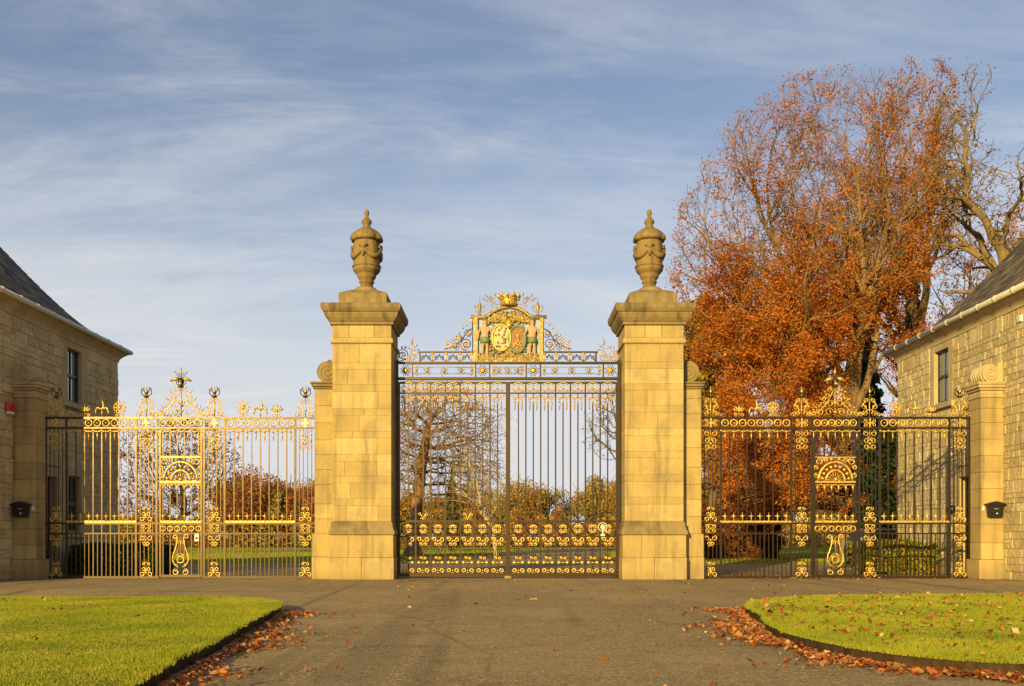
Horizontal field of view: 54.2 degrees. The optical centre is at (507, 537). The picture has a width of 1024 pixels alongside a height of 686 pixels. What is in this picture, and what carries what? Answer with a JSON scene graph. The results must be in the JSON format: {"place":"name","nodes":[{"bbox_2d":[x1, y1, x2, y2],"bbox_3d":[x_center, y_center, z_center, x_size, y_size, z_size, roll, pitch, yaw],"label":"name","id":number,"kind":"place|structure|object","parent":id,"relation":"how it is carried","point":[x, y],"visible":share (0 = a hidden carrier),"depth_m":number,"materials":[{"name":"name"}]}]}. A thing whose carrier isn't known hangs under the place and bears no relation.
{"place":"outdoors","nodes":[
{"label":"outdoors","id":0,"kind":"place"},
{"bbox_2d":[0,595,284,685],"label":"lawn ground","id":1,"kind":"structure","parent":0,"point":[181,664],"depth_m":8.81,"materials":[{"name":"green plant"}]},
{"bbox_2d":[2,595,240,654],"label":"fallen leaves","id":2,"kind":"object","parent":1,"relation":"on","point":[61,608],"visible":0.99,"depth_m":13.23,"materials":[{"name":"orange plant"}]},
{"bbox_2d":[310,286,407,579],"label":"gate pier","id":3,"kind":"structure","parent":0,"point":[354,536],"depth_m":25.26,"materials":[{"name":"stone"}]},
{"bbox_2d":[350,209,382,286],"bbox_3d":[-3.674,-7.529,26.000,0.852,2.044,0.869,0,0,0],"label":"stone urn","id":4,"kind":"object","parent":3,"relation":"on","point":[366,254],"visible":0.97,"depth_m":25.75,"materials":[{"name":"stone"}]},
{"bbox_2d":[120,538,895,567],"bbox_3d":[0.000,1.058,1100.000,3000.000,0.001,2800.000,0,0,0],"label":"ground","id":5,"kind":"structure","parent":0,"point":[434,547],"depth_m":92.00,"materials":[{"name":"green plant"}]},
{"bbox_2d":[117,405,263,553],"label":"maple tree","id":6,"kind":"object","parent":5,"relation":"on","point":[180,495],"visible":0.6,"depth_m":67.64,"materials":[{"name":"orange plant"}]},
{"bbox_2d":[439,468,466,549],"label":"conifer tree","id":7,"kind":"object","parent":5,"relation":"on","point":[449,508],"visible":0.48,"depth_m":84.67,"materials":[{"name":"plant"}]},
{"bbox_2d":[400,375,516,555],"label":"larch tree","id":8,"kind":"object","parent":5,"relation":"on","point":[426,458],"visible":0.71,"depth_m":59.61,"materials":[{"name":"brown plant"}]},
{"bbox_2d":[441,446,512,557],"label":"birch tree","id":9,"kind":"object","parent":5,"relation":"on","point":[479,506],"visible":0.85,"depth_m":49.92,"materials":[{"name":"brown plant"}]},
{"bbox_2d":[120,458,893,547],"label":"woodland","id":10,"kind":"object","parent":5,"relation":"on","point":[404,505],"visible":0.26,"depth_m":115.17,"materials":[{"name":"brown plant"}]},
{"bbox_2d":[579,371,616,470],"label":"ash tree","id":11,"kind":"object","parent":5,"relation":"on","point":[604,432],"visible":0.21,"depth_m":59.96,"materials":[{"name":"brown plant"}]},
{"bbox_2d":[683,291,765,510],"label":"lime tree","id":12,"kind":"object","parent":5,"relation":"on","point":[703,377],"visible":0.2,"depth_m":56.52,"materials":[{"name":"orange plant"}]},
{"bbox_2d":[701,502,778,555],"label":"beech thicket","id":13,"kind":"object","parent":5,"relation":"on","point":[732,510],"visible":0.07,"depth_m":57.07,"materials":[{"name":"orange plant"}]},
{"bbox_2d":[701,514,785,558],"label":"rust shrub","id":14,"kind":"object","parent":5,"relation":"on","point":[751,528],"visible":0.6,"depth_m":50.61,"materials":[{"name":"brown plant"}]},
{"bbox_2d":[662,60,974,560],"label":"beech tree","id":15,"kind":"object","parent":5,"relation":"on","point":[789,334],"visible":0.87,"depth_m":43.08,"materials":[{"name":"orange plant"}]},
{"bbox_2d":[841,298,888,497],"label":"conifer tree","id":16,"kind":"object","parent":5,"relation":"on","point":[878,395],"visible":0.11,"depth_m":61.50,"materials":[{"name":"green plant"}]},
{"bbox_2d":[843,528,895,563],"bbox_3d":[14.350,0.335,38.483,2.011,1.430,4.135,0,0,0],"label":"parked car","id":17,"kind":"object","parent":5,"relation":"on","point":[884,530],"visible":0.16,"depth_m":38.23,"materials":[{"name":"black metal"}]},
{"bbox_2d":[846,422,898,539],"bbox_3d":[16.053,-1.765,40.480,3.783,5.834,4.113,0,0,0],"label":"yew bush","id":18,"kind":"object","parent":5,"relation":"on","point":[892,489],"visible":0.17,"depth_m":39.38,"materials":[{"name":"green plant"}]},
{"bbox_2d":[893,272,921,519],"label":"conifer tree","id":19,"kind":"object","parent":5,"relation":"on","point":[909,316],"visible":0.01,"depth_m":61.72,"materials":[{"name":"green plant"}]},
{"bbox_2d":[832,51,1023,397],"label":"beech tree","id":20,"kind":"object","parent":5,"relation":"on","point":[916,314],"visible":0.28,"depth_m":50.48,"materials":[{"name":"brown plant"}]},
{"bbox_2d":[915,62,1023,294],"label":"oak tree","id":21,"kind":"object","parent":5,"relation":"on","point":[997,241],"visible":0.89,"depth_m":42.10,"materials":[{"name":"brown plant"}]},
{"bbox_2d":[0,545,1023,685],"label":"road","id":22,"kind":"structure","parent":0,"point":[394,646],"depth_m":12.14,"materials":[{"name":"grey asphalt"}]},
{"bbox_2d":[10,360,52,578],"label":"screen pillar","id":23,"kind":"structure","parent":22,"relation":"on","point":[31,389],"depth_m":25.40,"materials":[{"name":"stone"}]},
{"bbox_2d":[9,501,31,516],"bbox_3d":[-12.330,-0.730,25.303,0.490,0.400,0.190,0,0,0],"label":"letter box","id":24,"kind":"object","parent":23,"relation":"attached to","point":[20,508],"visible":1,"depth_m":25.25,"materials":[{"name":"black metal"}]},
{"bbox_2d":[0,247,132,579],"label":"lodge","id":25,"kind":"structure","parent":22,"relation":"on","point":[76,361],"depth_m":28.57,"materials":[{"name":"stone"}]},
{"bbox_2d":[6,402,15,414],"bbox_3d":[-12.490,-3.260,25.140,0.130,0.300,0.300,0,0,0],"label":"alarm box","id":26,"kind":"object","parent":25,"relation":"attached to","point":[10,408],"visible":1,"depth_m":25.03,"materials":[{"name":"red plastic"}]},
{"bbox_2d":[48,477,48,558],"bbox_3d":[-12.806,-0.351,27.550,0.148,2.683,0.786,0,0,0],"label":"door","id":27,"kind":"structure","parent":25,"relation":"in","point":[48,477],"depth_m":27.90,"materials":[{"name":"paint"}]},
{"bbox_2d":[69,476,74,530],"bbox_3d":[-13.105,-0.900,29.075,0.830,2.400,2.050,0,0,0],"label":"window","id":28,"kind":"structure","parent":25,"relation":"in","point":[70,477],"depth_m":29.06,"materials":[{"name":"paint"}]},
{"bbox_2d":[68,349,77,402],"bbox_3d":[-13.105,-4.550,29.075,0.830,2.200,2.150,0,0,0],"label":"window","id":29,"kind":"structure","parent":25,"relation":"in","point":[71,377],"depth_m":29.36,"materials":[{"name":"glass"}]},
{"bbox_2d":[68,542,174,574],"bbox_3d":[-11.103,0.582,28.801,2.652,0.985,1.859,0,0,0],"label":"hedge","id":30,"kind":"object","parent":22,"relation":"on","point":[167,559],"visible":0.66,"depth_m":28.05,"materials":[{"name":"green plant"}]},
{"bbox_2d":[45,368,314,577],"bbox_3d":[-8.566,-1.698,25.986,7.215,5.496,0.196,0,0,0],"label":"iron screen","id":31,"kind":"object","parent":22,"relation":"on","point":[56,517],"visible":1,"depth_m":25.98,"materials":[{"name":"paint"}]},
{"bbox_2d":[159,429,202,576],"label":"wicket gate","id":32,"kind":"structure","parent":31,"relation":"attached to","point":[198,536],"depth_m":25.97,"materials":[{"name":"metal"}]},
{"bbox_2d":[157,609,355,685],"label":"fallen leaves","id":33,"kind":"object","parent":22,"relation":"on","point":[256,637],"visible":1,"depth_m":9.23,"materials":[{"name":"brown plant"}]},
{"bbox_2d":[394,292,621,577],"bbox_3d":[0.000,-2.668,25.980,5.935,7.436,0.635,0,0,0],"label":"gate overthrow","id":34,"kind":"object","parent":22,"relation":"on","point":[504,335],"visible":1,"depth_m":25.95,"materials":[{"name":"metal"}]},
{"bbox_2d":[394,382,508,575],"bbox_3d":[-1.459,-1.532,25.987,2.982,5.063,0.115,0,0,0],"label":"gate leaf","id":35,"kind":"object","parent":34,"relation":"attached to","point":[453,521],"visible":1,"depth_m":25.97,"materials":[{"name":"metal"}]},
{"bbox_2d":[509,382,621,575],"bbox_3d":[1.481,-1.532,25.986,2.937,5.063,0.118,0,0,0],"label":"gate leaf","id":36,"kind":"object","parent":34,"relation":"attached to","point":[602,536],"visible":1,"depth_m":25.97,"materials":[{"name":"metal"}]},
{"bbox_2d":[283,573,962,685],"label":"fallen leaves","id":37,"kind":"object","parent":22,"relation":"on","point":[605,658],"visible":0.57,"depth_m":16.94,"materials":[{"name":"brown plant"}]},
{"bbox_2d":[701,368,970,577],"bbox_3d":[8.566,-1.698,25.986,7.215,5.496,0.196,0,0,0],"label":"iron screen","id":38,"kind":"object","parent":22,"relation":"on","point":[959,517],"visible":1,"depth_m":25.98,"materials":[{"name":"paint"}]},
{"bbox_2d":[813,429,857,576],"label":"wicket gate","id":39,"kind":"structure","parent":38,"relation":"attached to","point":[817,537],"depth_m":25.97,"materials":[{"name":"metal"}]},
{"bbox_2d":[654,605,1023,682],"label":"fallen leaves","id":40,"kind":"object","parent":22,"relation":"on","point":[750,628],"visible":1,"depth_m":8.80,"materials":[{"name":"brown plant"}]},
{"bbox_2d":[846,538,937,574],"bbox_3d":[11.202,0.527,29.214,2.354,1.094,1.538,0,0,0],"label":"hedge","id":41,"kind":"object","parent":22,"relation":"on","point":[849,550],"visible":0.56,"depth_m":28.66,"materials":[{"name":"green plant"}]},
{"bbox_2d":[883,239,1023,580],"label":"lodge","id":42,"kind":"structure","parent":22,"relation":"on","point":[941,360],"depth_m":28.16,"materials":[{"name":"stone"}]},
{"bbox_2d":[938,349,947,402],"bbox_3d":[13.105,-4.550,29.075,0.830,2.200,2.150,0,0,0],"label":"window","id":43,"kind":"structure","parent":42,"relation":"in","point":[944,377],"depth_m":29.36,"materials":[{"name":"glass"}]},
{"bbox_2d":[947,505,954,512],"bbox_3d":[12.515,-0.810,28.250,0.170,0.234,0.240,0,0,0],"label":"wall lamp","id":44,"kind":"object","parent":42,"relation":"attached to","point":[951,509],"visible":0.44,"depth_m":28.16,"materials":[{"name":"black metal"}]},
{"bbox_2d":[967,477,967,558],"bbox_3d":[12.806,-0.351,27.550,0.148,2.683,0.786,0,0,0],"label":"door","id":45,"kind":"structure","parent":42,"relation":"in","point":[967,477],"depth_m":27.90,"materials":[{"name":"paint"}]},
{"bbox_2d":[1016,315,1022,322],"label":"vent","id":46,"kind":"object","parent":42,"relation":"attached to","point":[1019,318],"visible":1,"depth_m":24.53,"materials":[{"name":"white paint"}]},
{"bbox_2d":[963,360,1005,578],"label":"screen pillar","id":47,"kind":"structure","parent":22,"relation":"on","point":[984,389],"depth_m":25.40,"materials":[{"name":"stone"}]},
{"bbox_2d":[984,501,1006,516],"bbox_3d":[12.330,-0.730,25.303,0.490,0.400,0.190,0,0,0],"label":"letter box","id":48,"kind":"object","parent":47,"relation":"attached to","point":[994,508],"visible":1,"depth_m":25.25,"materials":[{"name":"black metal"}]},
{"bbox_2d":[0,0,1023,537],"label":"sky","id":49,"kind":"structure","parent":0,"point":[190,182],"materials":[{"name":"blue"}]},
{"bbox_2d":[608,286,705,579],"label":"gate pier","id":50,"kind":"structure","parent":0,"point":[661,536],"depth_m":25.26,"materials":[{"name":"stone"}]},
{"bbox_2d":[633,209,665,286],"bbox_3d":[3.674,-7.529,26.000,0.852,2.044,0.869,0,0,0],"label":"stone urn","id":51,"kind":"object","parent":50,"relation":"on","point":[649,250],"visible":0.98,"depth_m":25.75,"materials":[{"name":"stone"}]},
{"bbox_2d":[744,592,1023,675],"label":"lawn ground","id":52,"kind":"structure","parent":0,"point":[915,661],"depth_m":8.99,"materials":[{"name":"green plant"}]},
{"bbox_2d":[750,591,1023,657],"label":"fallen leaves","id":53,"kind":"object","parent":52,"relation":"on","point":[842,608],"visible":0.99,"depth_m":11.97,"materials":[{"name":"brown plant"}]}
]}

